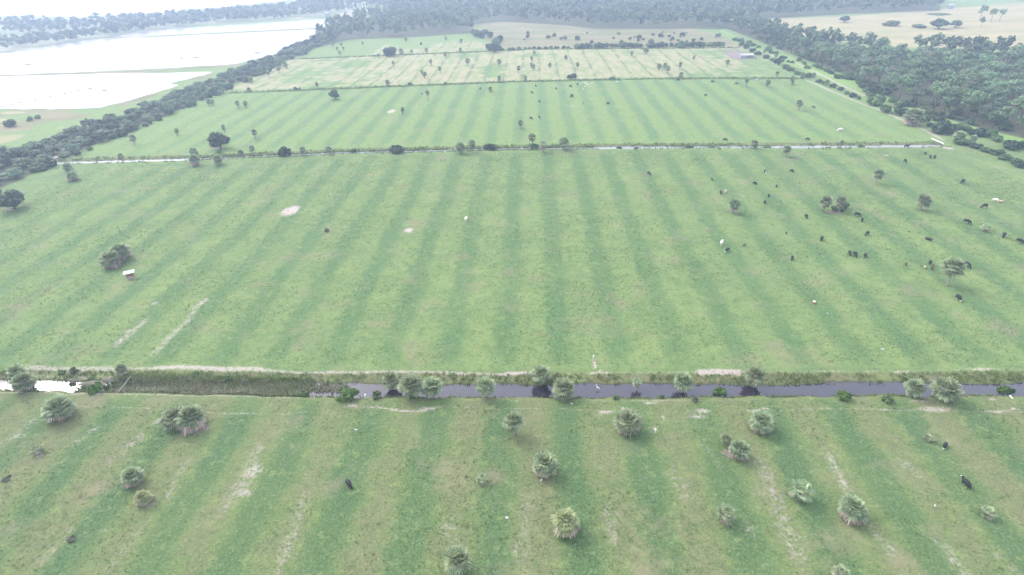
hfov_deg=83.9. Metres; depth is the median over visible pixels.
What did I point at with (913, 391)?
cabbage palm
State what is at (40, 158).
broadleaf tree
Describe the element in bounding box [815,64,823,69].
shrub
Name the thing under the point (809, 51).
pine tree
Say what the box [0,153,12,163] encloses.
broadleaf tree
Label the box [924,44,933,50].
pine tree
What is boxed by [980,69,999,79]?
pine tree
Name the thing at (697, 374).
bank grass
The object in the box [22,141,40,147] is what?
broadleaf tree
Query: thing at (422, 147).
bank grass
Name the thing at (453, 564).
cabbage palm
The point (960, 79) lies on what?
pine tree
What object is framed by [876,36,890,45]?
pine tree
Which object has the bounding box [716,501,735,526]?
cabbage palm
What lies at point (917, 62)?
pine tree
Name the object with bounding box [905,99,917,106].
shrub
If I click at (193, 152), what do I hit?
cabbage palm
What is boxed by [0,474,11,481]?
shrub
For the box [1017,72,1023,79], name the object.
pine tree
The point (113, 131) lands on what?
broadleaf tree
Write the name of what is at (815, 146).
canal water
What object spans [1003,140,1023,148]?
shrub
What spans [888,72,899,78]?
pine tree
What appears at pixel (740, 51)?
pen fence
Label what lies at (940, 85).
pine tree
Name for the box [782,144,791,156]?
cabbage palm
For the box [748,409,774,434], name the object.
cabbage palm
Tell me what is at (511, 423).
cabbage palm
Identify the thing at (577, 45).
shrub
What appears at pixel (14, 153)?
broadleaf tree
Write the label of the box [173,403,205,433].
cabbage palm
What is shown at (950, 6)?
shed
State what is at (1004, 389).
shrub
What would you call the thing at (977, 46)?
pine tree
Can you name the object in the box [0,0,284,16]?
pond water
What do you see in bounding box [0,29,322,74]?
pond water
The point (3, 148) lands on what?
broadleaf tree
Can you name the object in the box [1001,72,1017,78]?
pine tree
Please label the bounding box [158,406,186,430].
cabbage palm
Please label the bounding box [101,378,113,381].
mud bank
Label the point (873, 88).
shrub
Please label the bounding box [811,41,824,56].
pine tree
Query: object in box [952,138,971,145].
shrub
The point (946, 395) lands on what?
cabbage palm
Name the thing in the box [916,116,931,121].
shrub
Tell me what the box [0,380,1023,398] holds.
canal water
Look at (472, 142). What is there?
cabbage palm
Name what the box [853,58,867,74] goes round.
pine tree
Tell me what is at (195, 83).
broadleaf tree
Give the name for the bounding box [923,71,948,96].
pine tree
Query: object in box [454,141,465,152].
cabbage palm
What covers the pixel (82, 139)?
broadleaf tree
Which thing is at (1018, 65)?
pine tree
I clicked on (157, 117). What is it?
shrub
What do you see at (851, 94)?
shrub
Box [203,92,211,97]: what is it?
shrub
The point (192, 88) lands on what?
broadleaf tree
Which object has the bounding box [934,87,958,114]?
pine tree
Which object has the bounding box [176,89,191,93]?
broadleaf tree
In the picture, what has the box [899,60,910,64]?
pine tree
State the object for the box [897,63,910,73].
pine tree
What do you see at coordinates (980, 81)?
pine tree
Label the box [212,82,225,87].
broadleaf tree
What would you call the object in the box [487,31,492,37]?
shrub
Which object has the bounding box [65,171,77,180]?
cabbage palm
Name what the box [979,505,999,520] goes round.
cabbage palm
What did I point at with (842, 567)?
cabbage palm
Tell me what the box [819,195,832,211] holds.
cabbage palm
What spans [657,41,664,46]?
shrub
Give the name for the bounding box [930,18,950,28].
oak tree
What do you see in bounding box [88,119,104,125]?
broadleaf tree
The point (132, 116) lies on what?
broadleaf tree
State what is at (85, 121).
broadleaf tree
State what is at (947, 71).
pine tree
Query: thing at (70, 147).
broadleaf tree
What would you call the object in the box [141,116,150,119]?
broadleaf tree
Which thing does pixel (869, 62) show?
pine tree
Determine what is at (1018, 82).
pine tree
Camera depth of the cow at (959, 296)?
108.87 m
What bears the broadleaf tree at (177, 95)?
on the ground at (640, 112)
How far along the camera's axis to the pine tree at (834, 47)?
316.29 m
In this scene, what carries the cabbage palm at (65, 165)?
on the ground at (640, 112)
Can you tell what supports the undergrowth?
on the ground at (640, 112)
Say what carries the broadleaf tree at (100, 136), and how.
on the ground at (640, 112)
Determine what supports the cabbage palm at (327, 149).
on the ground at (640, 112)
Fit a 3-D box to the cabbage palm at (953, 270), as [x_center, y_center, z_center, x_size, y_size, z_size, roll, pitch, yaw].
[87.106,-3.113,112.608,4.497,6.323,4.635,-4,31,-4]
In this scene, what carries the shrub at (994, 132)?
on the ground at (640, 112)
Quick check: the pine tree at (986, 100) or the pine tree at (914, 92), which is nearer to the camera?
the pine tree at (986, 100)
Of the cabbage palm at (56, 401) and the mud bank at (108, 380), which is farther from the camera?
the mud bank at (108, 380)
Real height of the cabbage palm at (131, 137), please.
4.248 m
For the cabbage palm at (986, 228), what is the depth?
133.76 m
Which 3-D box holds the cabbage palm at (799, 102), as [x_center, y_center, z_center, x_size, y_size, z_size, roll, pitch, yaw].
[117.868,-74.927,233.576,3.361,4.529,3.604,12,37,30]
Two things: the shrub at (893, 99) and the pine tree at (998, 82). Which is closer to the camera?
the pine tree at (998, 82)
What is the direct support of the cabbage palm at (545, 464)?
on the ground at (640, 112)
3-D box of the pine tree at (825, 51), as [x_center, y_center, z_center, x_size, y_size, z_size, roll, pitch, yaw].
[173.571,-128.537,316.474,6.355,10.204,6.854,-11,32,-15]
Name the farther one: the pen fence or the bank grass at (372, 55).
the bank grass at (372, 55)
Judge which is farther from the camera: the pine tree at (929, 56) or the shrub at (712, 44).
the shrub at (712, 44)
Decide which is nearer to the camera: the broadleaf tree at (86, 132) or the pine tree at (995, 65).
the broadleaf tree at (86, 132)
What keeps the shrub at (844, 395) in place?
on the ground at (640, 112)
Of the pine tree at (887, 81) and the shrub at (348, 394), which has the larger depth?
the pine tree at (887, 81)
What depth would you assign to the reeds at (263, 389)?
92.94 m
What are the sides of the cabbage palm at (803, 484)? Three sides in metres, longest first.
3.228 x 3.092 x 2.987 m
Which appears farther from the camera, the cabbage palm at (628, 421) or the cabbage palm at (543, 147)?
the cabbage palm at (543, 147)
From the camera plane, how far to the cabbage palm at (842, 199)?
144.65 m
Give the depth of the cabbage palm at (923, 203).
143.99 m
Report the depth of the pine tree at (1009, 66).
264.33 m
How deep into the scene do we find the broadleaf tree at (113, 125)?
230.36 m
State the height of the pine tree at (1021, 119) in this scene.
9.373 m
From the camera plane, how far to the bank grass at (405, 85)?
294.75 m
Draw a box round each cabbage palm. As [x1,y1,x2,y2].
[6,362,27,378]
[8,372,38,393]
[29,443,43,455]
[39,393,77,424]
[61,162,74,172]
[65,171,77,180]
[97,250,121,269]
[109,243,133,259]
[114,363,128,375]
[117,153,123,161]
[119,466,144,488]
[128,134,136,144]
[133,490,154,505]
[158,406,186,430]
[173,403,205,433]
[187,154,200,165]
[189,147,198,154]
[212,154,222,164]
[248,145,254,153]
[251,129,257,138]
[299,146,305,155]
[324,146,331,154]
[381,371,399,390]
[396,371,423,398]
[420,376,443,398]
[443,543,472,574]
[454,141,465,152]
[468,138,476,151]
[475,375,496,397]
[475,472,487,484]
[502,410,524,434]
[517,119,522,128]
[528,132,536,142]
[530,365,552,384]
[532,449,558,478]
[539,140,548,151]
[550,506,580,539]
[551,377,574,401]
[558,137,569,149]
[612,406,643,438]
[632,378,642,389]
[643,47,649,54]
[673,371,693,392]
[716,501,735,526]
[720,432,731,445]
[727,197,742,212]
[728,439,751,460]
[743,365,766,386]
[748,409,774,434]
[750,139,758,147]
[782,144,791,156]
[787,478,815,502]
[796,99,802,109]
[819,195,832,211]
[830,564,849,574]
[835,195,847,211]
[837,494,868,526]
[872,168,885,182]
[902,108,925,126]
[904,378,927,398]
[916,193,932,209]
[922,433,934,442]
[928,376,964,402]
[940,256,966,285]
[942,104,950,111]
[945,106,956,118]
[952,130,966,139]
[969,134,977,141]
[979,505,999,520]
[980,223,991,230]
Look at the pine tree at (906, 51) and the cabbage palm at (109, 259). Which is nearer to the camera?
the cabbage palm at (109, 259)
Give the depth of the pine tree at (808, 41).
335.62 m
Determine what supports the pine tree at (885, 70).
on the ground at (640, 112)
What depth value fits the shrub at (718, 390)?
89.11 m
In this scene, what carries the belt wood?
on the ground at (640, 112)
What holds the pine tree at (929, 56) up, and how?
on the ground at (640, 112)
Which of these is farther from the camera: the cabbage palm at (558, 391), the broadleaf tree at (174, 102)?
the broadleaf tree at (174, 102)
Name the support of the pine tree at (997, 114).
on the ground at (640, 112)
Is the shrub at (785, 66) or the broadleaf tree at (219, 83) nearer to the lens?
the broadleaf tree at (219, 83)
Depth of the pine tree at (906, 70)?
268.93 m
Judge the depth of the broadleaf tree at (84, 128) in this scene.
227.73 m
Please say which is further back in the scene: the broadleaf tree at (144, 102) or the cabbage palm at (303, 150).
the broadleaf tree at (144, 102)
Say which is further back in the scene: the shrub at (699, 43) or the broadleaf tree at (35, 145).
the shrub at (699, 43)
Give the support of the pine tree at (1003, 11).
on the ground at (640, 112)
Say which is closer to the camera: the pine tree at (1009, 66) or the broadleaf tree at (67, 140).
the broadleaf tree at (67, 140)
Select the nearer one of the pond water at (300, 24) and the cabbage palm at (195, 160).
the cabbage palm at (195, 160)
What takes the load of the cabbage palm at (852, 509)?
on the ground at (640, 112)
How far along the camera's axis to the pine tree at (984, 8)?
462.17 m
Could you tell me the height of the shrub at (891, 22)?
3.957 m
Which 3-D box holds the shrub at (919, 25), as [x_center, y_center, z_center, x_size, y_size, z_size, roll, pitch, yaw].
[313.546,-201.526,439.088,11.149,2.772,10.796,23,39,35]
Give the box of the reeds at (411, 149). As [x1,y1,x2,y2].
[191,144,780,159]
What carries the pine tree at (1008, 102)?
on the ground at (640, 112)
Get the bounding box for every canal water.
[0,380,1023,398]
[57,145,941,163]
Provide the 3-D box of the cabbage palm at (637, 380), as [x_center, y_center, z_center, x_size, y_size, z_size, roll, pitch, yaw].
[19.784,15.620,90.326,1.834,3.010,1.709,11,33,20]
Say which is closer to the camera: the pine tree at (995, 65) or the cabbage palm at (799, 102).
the cabbage palm at (799, 102)
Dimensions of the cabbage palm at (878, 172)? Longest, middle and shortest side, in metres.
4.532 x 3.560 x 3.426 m
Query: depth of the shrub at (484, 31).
453.13 m
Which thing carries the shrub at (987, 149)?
on the ground at (640, 112)
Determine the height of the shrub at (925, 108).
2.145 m
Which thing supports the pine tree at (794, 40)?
on the ground at (640, 112)
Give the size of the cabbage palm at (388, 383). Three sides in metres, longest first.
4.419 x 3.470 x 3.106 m
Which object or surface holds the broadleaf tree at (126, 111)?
on the ground at (640, 112)
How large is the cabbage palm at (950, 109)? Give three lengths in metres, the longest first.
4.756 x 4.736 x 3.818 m
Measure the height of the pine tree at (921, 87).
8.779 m
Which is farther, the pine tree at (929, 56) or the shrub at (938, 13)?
the shrub at (938, 13)
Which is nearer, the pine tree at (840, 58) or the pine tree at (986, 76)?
the pine tree at (986, 76)
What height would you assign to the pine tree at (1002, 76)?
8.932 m
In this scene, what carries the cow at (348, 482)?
on the ground at (640, 112)
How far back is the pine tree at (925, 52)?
296.04 m
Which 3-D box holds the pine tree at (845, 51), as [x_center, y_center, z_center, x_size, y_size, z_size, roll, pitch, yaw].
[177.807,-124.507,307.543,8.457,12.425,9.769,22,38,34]
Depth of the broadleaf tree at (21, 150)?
204.17 m
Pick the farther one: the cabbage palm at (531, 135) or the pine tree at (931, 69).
the pine tree at (931, 69)
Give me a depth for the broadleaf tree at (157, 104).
261.19 m
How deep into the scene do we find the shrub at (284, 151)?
196.70 m
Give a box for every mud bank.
[78,380,105,385]
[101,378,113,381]
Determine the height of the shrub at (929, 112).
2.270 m
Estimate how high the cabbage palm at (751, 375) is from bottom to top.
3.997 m
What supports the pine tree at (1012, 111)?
on the ground at (640, 112)
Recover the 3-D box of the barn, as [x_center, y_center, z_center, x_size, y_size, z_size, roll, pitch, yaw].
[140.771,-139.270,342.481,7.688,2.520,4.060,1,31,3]
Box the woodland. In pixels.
[0,0,397,47]
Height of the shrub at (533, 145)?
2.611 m
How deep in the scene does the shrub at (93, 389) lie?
91.62 m
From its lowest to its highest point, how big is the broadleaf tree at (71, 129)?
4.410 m
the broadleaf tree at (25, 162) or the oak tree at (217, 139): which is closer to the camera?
the broadleaf tree at (25, 162)
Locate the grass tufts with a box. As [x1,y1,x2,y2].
[0,149,1023,574]
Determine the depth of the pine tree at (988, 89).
223.51 m
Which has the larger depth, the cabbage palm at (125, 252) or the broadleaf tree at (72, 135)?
the broadleaf tree at (72, 135)
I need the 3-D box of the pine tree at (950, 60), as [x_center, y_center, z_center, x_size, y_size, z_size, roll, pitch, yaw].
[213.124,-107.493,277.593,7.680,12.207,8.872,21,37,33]
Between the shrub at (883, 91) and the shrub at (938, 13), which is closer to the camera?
the shrub at (883, 91)
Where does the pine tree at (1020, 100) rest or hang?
on the ground at (640, 112)
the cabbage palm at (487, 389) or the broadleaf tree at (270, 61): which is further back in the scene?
the broadleaf tree at (270, 61)
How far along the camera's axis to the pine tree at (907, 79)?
240.67 m
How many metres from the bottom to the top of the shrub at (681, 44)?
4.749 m
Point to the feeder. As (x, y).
(126, 273)
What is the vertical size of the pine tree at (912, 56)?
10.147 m
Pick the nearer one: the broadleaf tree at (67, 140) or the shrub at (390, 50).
the broadleaf tree at (67, 140)
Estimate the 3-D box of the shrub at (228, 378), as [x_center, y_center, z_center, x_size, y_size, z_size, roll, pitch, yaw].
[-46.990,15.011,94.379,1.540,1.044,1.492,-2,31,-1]
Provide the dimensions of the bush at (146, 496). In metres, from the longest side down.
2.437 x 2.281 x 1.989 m
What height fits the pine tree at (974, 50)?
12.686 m
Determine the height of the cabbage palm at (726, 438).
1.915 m
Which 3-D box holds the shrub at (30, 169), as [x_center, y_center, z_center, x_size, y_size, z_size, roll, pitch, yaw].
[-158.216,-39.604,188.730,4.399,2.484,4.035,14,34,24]
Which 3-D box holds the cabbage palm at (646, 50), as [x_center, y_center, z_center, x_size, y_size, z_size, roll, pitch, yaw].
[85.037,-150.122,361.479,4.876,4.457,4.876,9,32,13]
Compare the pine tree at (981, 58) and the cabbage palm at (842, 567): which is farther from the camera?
the pine tree at (981, 58)
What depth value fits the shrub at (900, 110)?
222.91 m
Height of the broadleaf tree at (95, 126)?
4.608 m
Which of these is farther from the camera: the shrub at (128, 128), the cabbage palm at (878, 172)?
the shrub at (128, 128)
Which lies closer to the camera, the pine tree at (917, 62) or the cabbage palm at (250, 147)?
the cabbage palm at (250, 147)
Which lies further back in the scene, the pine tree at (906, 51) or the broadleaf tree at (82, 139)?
the pine tree at (906, 51)
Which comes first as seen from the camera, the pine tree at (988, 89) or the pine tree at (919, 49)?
the pine tree at (988, 89)
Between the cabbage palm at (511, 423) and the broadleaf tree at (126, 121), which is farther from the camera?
the broadleaf tree at (126, 121)
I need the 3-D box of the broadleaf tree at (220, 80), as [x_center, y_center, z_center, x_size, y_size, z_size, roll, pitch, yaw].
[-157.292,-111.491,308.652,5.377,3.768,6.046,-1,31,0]
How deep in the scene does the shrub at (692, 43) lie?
381.73 m
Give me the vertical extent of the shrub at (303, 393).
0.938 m
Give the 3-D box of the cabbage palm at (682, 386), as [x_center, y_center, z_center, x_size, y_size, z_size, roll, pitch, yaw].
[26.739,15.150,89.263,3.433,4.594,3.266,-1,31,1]
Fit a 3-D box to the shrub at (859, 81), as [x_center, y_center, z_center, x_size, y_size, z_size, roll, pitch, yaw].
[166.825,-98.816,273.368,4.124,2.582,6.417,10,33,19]
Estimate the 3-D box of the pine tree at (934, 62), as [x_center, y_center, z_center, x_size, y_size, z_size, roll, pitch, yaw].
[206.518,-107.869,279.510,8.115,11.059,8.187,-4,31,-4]
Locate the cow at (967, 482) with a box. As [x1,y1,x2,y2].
[961,475,971,488]
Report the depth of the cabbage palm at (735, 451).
76.19 m
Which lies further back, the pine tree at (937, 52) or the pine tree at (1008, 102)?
the pine tree at (937, 52)
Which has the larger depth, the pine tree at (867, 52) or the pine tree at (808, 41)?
the pine tree at (808, 41)
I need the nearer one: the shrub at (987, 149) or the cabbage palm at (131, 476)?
the cabbage palm at (131, 476)
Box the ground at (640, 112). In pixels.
[0,0,1023,574]
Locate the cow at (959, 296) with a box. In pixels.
[955,294,961,301]
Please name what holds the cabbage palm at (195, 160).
on the ground at (640, 112)
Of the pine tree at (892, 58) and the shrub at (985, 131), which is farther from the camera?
the pine tree at (892, 58)
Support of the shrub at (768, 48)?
on the ground at (640, 112)
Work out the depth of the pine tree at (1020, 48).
297.00 m
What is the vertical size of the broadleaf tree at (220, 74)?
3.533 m
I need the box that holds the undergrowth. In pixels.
[756,36,1023,129]
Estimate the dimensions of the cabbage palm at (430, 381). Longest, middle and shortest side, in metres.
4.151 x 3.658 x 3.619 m
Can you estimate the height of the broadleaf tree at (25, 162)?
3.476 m
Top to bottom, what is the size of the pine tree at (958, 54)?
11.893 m
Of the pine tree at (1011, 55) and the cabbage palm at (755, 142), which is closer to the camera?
the cabbage palm at (755, 142)
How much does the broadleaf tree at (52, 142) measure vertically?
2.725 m
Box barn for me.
[739,53,753,58]
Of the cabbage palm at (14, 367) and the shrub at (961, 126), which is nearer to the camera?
the cabbage palm at (14, 367)
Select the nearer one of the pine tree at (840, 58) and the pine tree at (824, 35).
the pine tree at (840, 58)
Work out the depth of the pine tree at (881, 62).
273.48 m
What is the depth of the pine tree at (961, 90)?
219.85 m
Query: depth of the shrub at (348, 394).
88.71 m
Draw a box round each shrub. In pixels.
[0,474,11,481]
[2,119,15,126]
[28,163,38,171]
[41,158,56,166]
[66,534,74,541]
[68,367,78,373]
[86,381,102,394]
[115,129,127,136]
[123,125,135,131]
[130,124,139,129]
[155,115,161,120]
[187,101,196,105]
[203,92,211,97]
[224,374,231,381]
[277,146,290,156]
[300,390,306,396]
[335,387,359,401]
[372,390,380,399]
[383,46,396,55]
[388,145,404,153]
[472,29,480,36]
[480,29,488,34]
[483,143,495,149]
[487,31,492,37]
[487,43,498,51]
[491,38,500,44]
[530,143,537,149]
[574,43,581,48]
[595,42,603,47]
[618,41,624,47]
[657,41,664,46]
[677,41,686,47]
[684,144,693,147]
[688,41,695,46]
[695,41,703,46]
[708,42,717,46]
[712,386,727,394]
[743,43,749,48]
[764,46,772,50]
[774,58,781,64]
[782,64,789,68]
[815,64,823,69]
[837,390,851,399]
[845,75,854,79]
[849,92,857,96]
[855,79,864,84]
[866,94,886,104]
[868,84,880,92]
[877,88,891,94]
[880,105,891,112]
[881,395,893,403]
[882,20,900,25]
[887,97,898,102]
[893,106,908,114]
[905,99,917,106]
[912,24,926,27]
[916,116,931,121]
[919,106,928,110]
[924,110,934,115]
[927,13,949,14]
[929,114,947,120]
[931,120,957,134]
[945,114,954,118]
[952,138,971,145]
[954,123,966,129]
[967,129,982,135]
[970,142,983,148]
[971,127,991,136]
[979,147,993,151]
[984,128,997,135]
[990,149,1006,154]
[991,134,1003,141]
[997,385,1015,393]
[998,154,1013,159]
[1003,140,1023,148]
[1010,158,1023,164]
[1013,161,1023,167]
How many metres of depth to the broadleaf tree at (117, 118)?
241.83 m
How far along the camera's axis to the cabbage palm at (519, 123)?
218.79 m
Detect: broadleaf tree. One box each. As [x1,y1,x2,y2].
[0,145,8,151]
[0,150,19,157]
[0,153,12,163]
[0,169,21,177]
[8,146,28,155]
[8,167,23,170]
[11,157,34,166]
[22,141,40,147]
[25,149,39,154]
[26,141,46,149]
[29,149,49,158]
[30,162,48,168]
[33,153,53,162]
[40,137,50,142]
[44,146,60,153]
[46,140,58,145]
[50,133,69,139]
[57,152,69,156]
[61,137,71,142]
[62,143,81,152]
[63,126,83,133]
[68,132,84,137]
[69,136,92,144]
[77,126,88,132]
[79,118,95,126]
[83,130,92,135]
[86,122,107,130]
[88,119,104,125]
[90,131,107,141]
[101,118,114,123]
[102,113,115,117]
[104,122,120,128]
[107,128,120,134]
[111,116,120,122]
[122,119,130,124]
[123,108,135,114]
[124,113,140,120]
[129,109,146,114]
[136,100,151,106]
[140,103,155,110]
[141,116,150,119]
[154,102,164,106]
[158,106,173,113]
[159,103,174,107]
[166,99,180,107]
[173,92,184,97]
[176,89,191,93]
[183,85,195,90]
[192,81,203,85]
[196,85,208,91]
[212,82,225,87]
[215,78,226,82]
[216,72,225,77]
[223,74,232,77]
[232,71,242,75]
[268,59,278,63]
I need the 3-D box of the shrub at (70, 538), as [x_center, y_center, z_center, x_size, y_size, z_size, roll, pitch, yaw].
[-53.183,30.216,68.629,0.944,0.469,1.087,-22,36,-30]
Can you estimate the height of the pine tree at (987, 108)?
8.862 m
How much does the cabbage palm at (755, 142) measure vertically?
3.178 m
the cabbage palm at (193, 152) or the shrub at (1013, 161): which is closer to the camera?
the shrub at (1013, 161)
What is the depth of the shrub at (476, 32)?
449.21 m
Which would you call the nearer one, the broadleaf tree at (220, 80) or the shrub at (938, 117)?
the shrub at (938, 117)
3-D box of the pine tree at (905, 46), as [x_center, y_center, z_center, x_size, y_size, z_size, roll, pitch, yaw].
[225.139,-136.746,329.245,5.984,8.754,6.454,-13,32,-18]
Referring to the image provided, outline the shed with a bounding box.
[947,4,954,8]
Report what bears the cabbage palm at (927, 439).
on the ground at (640, 112)
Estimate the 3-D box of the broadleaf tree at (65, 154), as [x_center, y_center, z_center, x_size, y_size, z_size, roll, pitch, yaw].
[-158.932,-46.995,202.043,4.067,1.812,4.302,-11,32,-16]
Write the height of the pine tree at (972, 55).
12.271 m
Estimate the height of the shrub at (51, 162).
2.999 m
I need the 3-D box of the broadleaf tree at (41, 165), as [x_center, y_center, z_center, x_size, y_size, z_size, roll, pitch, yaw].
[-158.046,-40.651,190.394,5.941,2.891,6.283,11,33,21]
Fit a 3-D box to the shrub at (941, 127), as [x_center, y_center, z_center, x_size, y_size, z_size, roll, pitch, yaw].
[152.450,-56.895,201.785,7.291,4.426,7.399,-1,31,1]
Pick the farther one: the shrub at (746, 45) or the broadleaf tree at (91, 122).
the shrub at (746, 45)
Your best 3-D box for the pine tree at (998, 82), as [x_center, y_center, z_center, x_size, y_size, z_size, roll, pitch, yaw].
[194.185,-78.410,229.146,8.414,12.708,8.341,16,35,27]
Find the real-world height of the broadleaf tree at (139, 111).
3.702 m
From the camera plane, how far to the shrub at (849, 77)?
281.80 m
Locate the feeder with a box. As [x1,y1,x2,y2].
[123,270,134,277]
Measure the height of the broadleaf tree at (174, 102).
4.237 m
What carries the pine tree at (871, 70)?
on the ground at (640, 112)
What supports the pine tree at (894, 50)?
on the ground at (640, 112)
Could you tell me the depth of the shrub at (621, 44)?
384.79 m
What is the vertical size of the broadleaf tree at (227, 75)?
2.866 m
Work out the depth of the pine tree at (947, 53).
296.07 m
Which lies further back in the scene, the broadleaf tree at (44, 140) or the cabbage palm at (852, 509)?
the broadleaf tree at (44, 140)
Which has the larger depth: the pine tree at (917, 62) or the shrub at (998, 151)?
the pine tree at (917, 62)
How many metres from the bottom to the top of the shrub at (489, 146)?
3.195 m
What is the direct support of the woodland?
on the ground at (640, 112)
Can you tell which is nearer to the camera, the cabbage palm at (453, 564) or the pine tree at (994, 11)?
the cabbage palm at (453, 564)
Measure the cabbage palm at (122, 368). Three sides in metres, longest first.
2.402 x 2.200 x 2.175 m
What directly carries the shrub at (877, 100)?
on the ground at (640, 112)
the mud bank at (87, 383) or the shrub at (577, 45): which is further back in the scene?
the shrub at (577, 45)
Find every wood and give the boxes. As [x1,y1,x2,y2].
[309,0,1022,51]
[322,18,365,32]
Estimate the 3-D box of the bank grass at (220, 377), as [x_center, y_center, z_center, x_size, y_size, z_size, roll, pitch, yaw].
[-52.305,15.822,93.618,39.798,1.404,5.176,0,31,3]
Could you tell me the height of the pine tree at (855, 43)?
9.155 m
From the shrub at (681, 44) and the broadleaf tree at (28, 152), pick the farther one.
the shrub at (681, 44)
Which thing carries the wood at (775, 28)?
on the ground at (640, 112)
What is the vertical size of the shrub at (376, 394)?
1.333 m
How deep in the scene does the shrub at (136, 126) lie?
231.84 m
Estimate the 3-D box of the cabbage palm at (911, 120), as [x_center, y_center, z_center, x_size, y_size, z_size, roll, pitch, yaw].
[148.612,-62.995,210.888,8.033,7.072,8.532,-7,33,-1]
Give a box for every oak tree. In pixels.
[0,189,24,208]
[207,132,229,148]
[328,89,339,98]
[839,16,850,21]
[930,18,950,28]
[950,19,962,27]
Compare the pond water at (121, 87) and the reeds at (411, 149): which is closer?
the reeds at (411, 149)
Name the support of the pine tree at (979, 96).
on the ground at (640, 112)
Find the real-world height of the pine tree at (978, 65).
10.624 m
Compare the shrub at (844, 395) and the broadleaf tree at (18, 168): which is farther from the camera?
the broadleaf tree at (18, 168)
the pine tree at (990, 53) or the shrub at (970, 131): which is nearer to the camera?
the shrub at (970, 131)
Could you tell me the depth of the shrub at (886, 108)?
226.75 m
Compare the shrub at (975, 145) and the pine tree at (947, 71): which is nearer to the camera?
the shrub at (975, 145)
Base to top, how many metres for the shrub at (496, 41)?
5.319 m
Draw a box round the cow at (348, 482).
[345,479,352,488]
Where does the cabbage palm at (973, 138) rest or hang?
on the ground at (640, 112)
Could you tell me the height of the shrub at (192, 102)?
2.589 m
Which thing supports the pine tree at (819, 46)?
on the ground at (640, 112)
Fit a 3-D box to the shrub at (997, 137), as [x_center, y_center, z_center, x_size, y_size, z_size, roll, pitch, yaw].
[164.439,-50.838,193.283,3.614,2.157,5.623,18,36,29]
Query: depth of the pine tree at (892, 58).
286.77 m
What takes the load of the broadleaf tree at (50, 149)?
on the ground at (640, 112)
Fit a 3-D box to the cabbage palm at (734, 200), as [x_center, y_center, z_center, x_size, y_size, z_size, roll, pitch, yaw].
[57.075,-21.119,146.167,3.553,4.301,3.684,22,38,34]
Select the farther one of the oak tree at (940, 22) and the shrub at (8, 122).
the oak tree at (940, 22)
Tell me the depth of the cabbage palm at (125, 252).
130.96 m
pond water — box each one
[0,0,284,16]
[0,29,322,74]
[0,72,211,109]
[113,19,344,37]
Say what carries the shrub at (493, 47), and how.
on the ground at (640, 112)
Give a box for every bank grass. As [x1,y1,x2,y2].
[0,368,1023,398]
[58,140,951,163]
[73,371,314,396]
[223,76,801,93]
[296,46,739,58]
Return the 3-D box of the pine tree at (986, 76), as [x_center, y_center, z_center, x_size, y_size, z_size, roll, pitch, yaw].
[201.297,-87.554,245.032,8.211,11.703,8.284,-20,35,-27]
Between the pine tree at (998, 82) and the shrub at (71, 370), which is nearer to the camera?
the shrub at (71, 370)
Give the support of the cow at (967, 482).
on the ground at (640, 112)
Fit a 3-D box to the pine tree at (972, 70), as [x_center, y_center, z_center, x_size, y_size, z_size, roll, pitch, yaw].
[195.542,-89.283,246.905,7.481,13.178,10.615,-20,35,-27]
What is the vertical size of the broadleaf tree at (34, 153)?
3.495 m
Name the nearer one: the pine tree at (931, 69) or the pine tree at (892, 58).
the pine tree at (931, 69)
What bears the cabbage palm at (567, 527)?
on the ground at (640, 112)
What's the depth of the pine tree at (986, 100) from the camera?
217.07 m
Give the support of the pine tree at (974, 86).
on the ground at (640, 112)
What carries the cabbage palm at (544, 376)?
on the ground at (640, 112)
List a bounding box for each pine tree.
[785,35,801,53]
[799,36,813,52]
[804,46,815,54]
[810,42,828,62]
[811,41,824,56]
[816,31,829,42]
[819,48,830,64]
[830,43,842,63]
[832,54,845,66]
[833,44,851,65]
[846,52,860,66]
[848,41,860,51]
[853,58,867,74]
[859,54,869,67]
[860,49,875,56]
[860,59,875,77]
[861,64,881,85]
[872,44,879,50]
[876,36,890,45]
[876,58,894,78]
[878,45,890,53]
[878,66,890,83]
[880,78,894,94]
[882,52,897,74]
[887,46,899,54]
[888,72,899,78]
[891,74,916,98]
[896,43,907,57]
[896,67,911,83]
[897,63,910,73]
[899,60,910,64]
[900,47,911,56]
[906,87,924,99]
[907,52,920,68]
[910,67,929,82]
[911,55,929,69]
[914,83,925,100]
[916,46,927,52]
[917,50,933,55]
[917,52,938,62]
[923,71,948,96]
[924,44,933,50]
[924,56,943,66]
[927,66,943,83]
[930,80,949,108]
[933,50,942,57]
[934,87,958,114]
[942,49,958,56]
[942,54,961,68]
[944,69,953,75]
[946,71,967,84]
[949,86,972,106]
[950,73,977,103]
[953,50,965,69]
[955,67,980,76]
[957,59,971,69]
[958,80,981,107]
[959,51,978,66]
[960,46,978,54]
[961,87,990,118]
[963,42,983,51]
[965,74,984,86]
[970,60,986,70]
[973,96,992,115]
[975,52,992,71]
[978,4,988,20]
[978,70,994,86]
[978,102,999,123]
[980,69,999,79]
[981,46,993,56]
[981,84,996,105]
[985,57,1008,71]
[985,76,1009,100]
[987,86,1010,101]
[987,108,1006,128]
[989,101,1002,120]
[990,8,998,21]
[997,72,1005,79]
[998,59,1014,71]
[999,8,1007,20]
[1000,50,1023,72]
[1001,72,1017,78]
[1001,106,1017,120]
[1003,99,1011,105]
[1007,84,1023,99]
[1008,79,1023,99]
[1009,44,1023,63]
[1011,95,1023,124]
[1015,63,1023,72]
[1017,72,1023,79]
[1017,114,1023,136]
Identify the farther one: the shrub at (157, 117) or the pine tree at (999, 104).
the shrub at (157, 117)
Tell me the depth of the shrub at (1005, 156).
176.41 m
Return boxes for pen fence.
[723,48,756,59]
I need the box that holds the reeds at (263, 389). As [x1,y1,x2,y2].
[105,373,347,396]
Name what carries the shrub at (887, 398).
on the ground at (640, 112)

